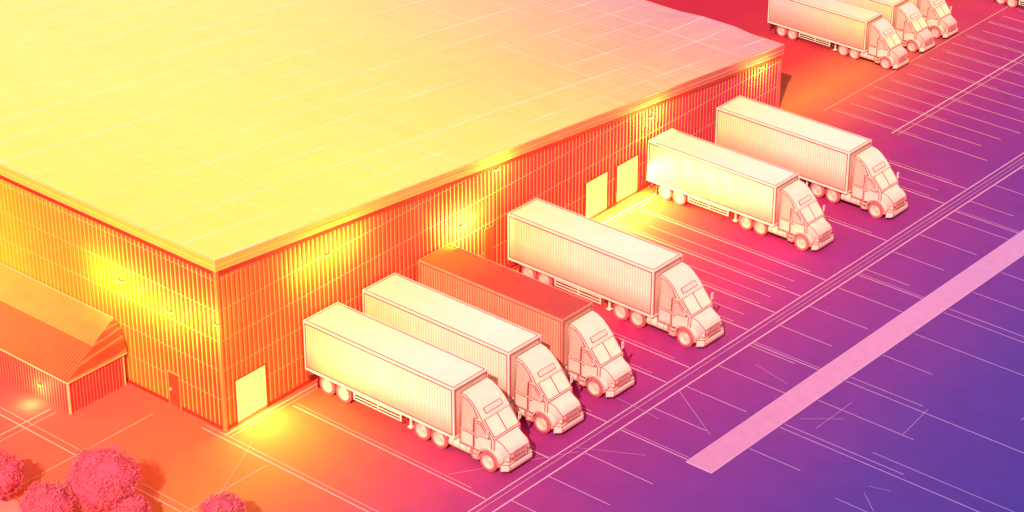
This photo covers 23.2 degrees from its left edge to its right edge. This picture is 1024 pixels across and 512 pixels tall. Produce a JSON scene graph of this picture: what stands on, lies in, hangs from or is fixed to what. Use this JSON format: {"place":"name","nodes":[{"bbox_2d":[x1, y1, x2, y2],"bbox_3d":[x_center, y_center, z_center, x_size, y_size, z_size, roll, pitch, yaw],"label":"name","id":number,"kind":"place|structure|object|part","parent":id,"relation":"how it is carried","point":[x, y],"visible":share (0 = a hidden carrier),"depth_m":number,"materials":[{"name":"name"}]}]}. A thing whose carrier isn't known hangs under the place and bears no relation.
{"place":"outdoors","nodes":[
{"label":"outdoors","id":0,"kind":"place"},
{"bbox_2d":[0,496,20,511],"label":"lawn","id":1,"kind":"structure","parent":0,"point":[9,504],"depth_m":133.25,"materials":[{"name":"pink plant"}]},
{"bbox_2d":[0,448,25,500],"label":"tree","id":2,"kind":"object","parent":1,"relation":"on","point":[12,473],"visible":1,"depth_m":132.44,"materials":[{"name":"pink plant"}]},
{"bbox_2d":[17,480,77,511],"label":"tree","id":3,"kind":"object","parent":1,"relation":"on","point":[44,496],"visible":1,"depth_m":128.93,"materials":[{"name":"pink plant"}]},
{"bbox_2d":[0,263,126,413],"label":"annex building","id":4,"kind":"structure","parent":0,"point":[62,351],"depth_m":142.95,"materials":[{"name":"orange metal"}]},
{"bbox_2d":[0,0,784,430],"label":"warehouse","id":5,"kind":"structure","parent":0,"point":[208,206],"depth_m":154.17,"materials":[{"name":"metal"}]},
{"bbox_2d":[167,370,181,409],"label":"entrance door","id":6,"kind":"structure","parent":5,"relation":"in","point":[174,383],"depth_m":141.47,"materials":[{"name":"orange metal"}]},
{"bbox_2d":[234,363,267,424],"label":"loading door","id":7,"kind":"structure","parent":5,"relation":"in","point":[251,388],"depth_m":140.44,"materials":[{"name":"yellow"}]},
{"bbox_2d":[484,225,492,260],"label":"entrance door","id":8,"kind":"structure","parent":5,"relation":"in","point":[488,232],"depth_m":154.17,"materials":[{"name":"orange metal"}]},
{"bbox_2d":[585,171,607,218],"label":"loading door","id":9,"kind":"structure","parent":5,"relation":"in","point":[596,189],"depth_m":162.04,"materials":[{"name":"yellow metal"}]},
{"bbox_2d":[615,154,638,204],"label":"loading door","id":10,"kind":"structure","parent":5,"relation":"in","point":[627,171],"depth_m":164.27,"materials":[{"name":"yellow metal"}]},
{"bbox_2d":[0,0,1023,511],"bbox_3d":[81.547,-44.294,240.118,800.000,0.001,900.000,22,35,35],"label":"ground","id":11,"kind":"structure","parent":0,"point":[184,458],"depth_m":143.14,"materials":[{"name":"purple asphalt"}]},
{"bbox_2d":[63,443,141,511],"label":"tree","id":12,"kind":"object","parent":11,"relation":"on","point":[101,480],"visible":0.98,"depth_m":129.89,"materials":[{"name":"pink plant"}]},
{"bbox_2d":[111,492,151,511],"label":"tree","id":13,"kind":"object","parent":11,"relation":"on","point":[134,502],"visible":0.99,"depth_m":130.04,"materials":[{"name":"pink plant"}]},
{"bbox_2d":[198,491,246,511],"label":"tree","id":14,"kind":"object","parent":11,"relation":"on","point":[229,502],"visible":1,"depth_m":129.13,"materials":[{"name":"pink plant"}]},
{"bbox_2d":[303,302,532,471],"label":"semi truck","id":15,"kind":"object","parent":11,"relation":"on","point":[441,398],"visible":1,"depth_m":138.22,"materials":[{"name":"metal"}]},
{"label":"door","id":16,"kind":"part","parent":15,"relation":"part of","materials":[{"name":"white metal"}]},
{"bbox_2d":[362,273,583,433],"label":"semi truck","id":17,"kind":"object","parent":11,"relation":"on","point":[527,375],"visible":0.71,"depth_m":140.65,"materials":[{"name":"metal"}]},
{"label":"door","id":18,"kind":"part","parent":17,"relation":"part of","materials":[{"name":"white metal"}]},
{"bbox_2d":[0,8,1023,511],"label":"parking lines","id":19,"kind":"object","parent":11,"relation":"on","point":[724,320],"visible":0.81,"depth_m":147.29,"materials":[{"name":"paint"}]},
{"bbox_2d":[0,0,1023,511],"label":"lane lines","id":20,"kind":"object","parent":11,"relation":"on","point":[714,352],"visible":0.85,"depth_m":149.50,"materials":[{"name":"paint"}]},
{"bbox_2d":[418,244,634,396],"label":"semi truck","id":21,"kind":"object","parent":11,"relation":"on","point":[579,339],"visible":0.7,"depth_m":144.07,"materials":[{"name":"metal"}]},
{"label":"door","id":22,"kind":"part","parent":21,"relation":"part of","materials":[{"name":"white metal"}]},
{"bbox_2d":[221,364,927,511],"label":"parking lines","id":23,"kind":"object","parent":11,"relation":"on","point":[658,418],"visible":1,"depth_m":139.88,"materials":[{"name":"paint"}]},
{"bbox_2d":[508,198,723,346],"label":"semi truck","id":24,"kind":"object","parent":11,"relation":"on","point":[662,287],"visible":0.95,"depth_m":150.05,"materials":[{"name":"metal"}]},
{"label":"door","id":25,"kind":"part","parent":24,"relation":"part of","materials":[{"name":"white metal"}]},
{"bbox_2d":[647,128,833,250],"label":"semi truck","id":26,"kind":"object","parent":11,"relation":"on","point":[771,198],"visible":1,"depth_m":160.56,"materials":[{"name":"metal"}]},
{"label":"door","id":27,"kind":"part","parent":26,"relation":"part of","materials":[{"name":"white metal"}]},
{"bbox_2d":[715,95,907,217],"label":"semi truck","id":28,"kind":"object","parent":11,"relation":"on","point":[852,168],"visible":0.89,"depth_m":164.28,"materials":[{"name":"metal"}]},
{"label":"door","id":29,"kind":"part","parent":28,"relation":"part of","materials":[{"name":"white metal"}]},
{"bbox_2d":[768,0,908,68],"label":"semi truck","id":30,"kind":"object","parent":11,"relation":"on","point":[854,32],"visible":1,"depth_m":184.85,"materials":[{"name":"metal"}]},
{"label":"door","id":31,"kind":"part","parent":30,"relation":"part of","materials":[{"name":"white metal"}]},
{"bbox_2d":[686,230,1023,473],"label":"median strip","id":32,"kind":"object","parent":11,"relation":"on","point":[754,428],"visible":1,"depth_m":146.60,"materials":[{"name":"pink concrete"}]},
{"bbox_2d":[841,0,934,52],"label":"semi truck","id":33,"kind":"object","parent":11,"relation":"on","point":[906,20],"visible":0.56,"depth_m":186.04,"materials":[{"name":"metal"}]},
{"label":"door","id":34,"kind":"part","parent":33,"relation":"part of","materials":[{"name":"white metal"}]},
{"bbox_2d":[909,0,957,37],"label":"semi truck","id":35,"kind":"object","parent":11,"relation":"on","point":[937,14],"visible":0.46,"depth_m":188.14,"materials":[{"name":"metal"}]},
{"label":"door","id":36,"kind":"part","parent":35,"relation":"part of","materials":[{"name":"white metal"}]},
{"bbox_2d":[993,0,1023,7],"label":"semi truck","id":37,"kind":"object","parent":11,"relation":"on","point":[1012,3],"visible":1,"depth_m":193.72,"materials":[{"name":"metal"}]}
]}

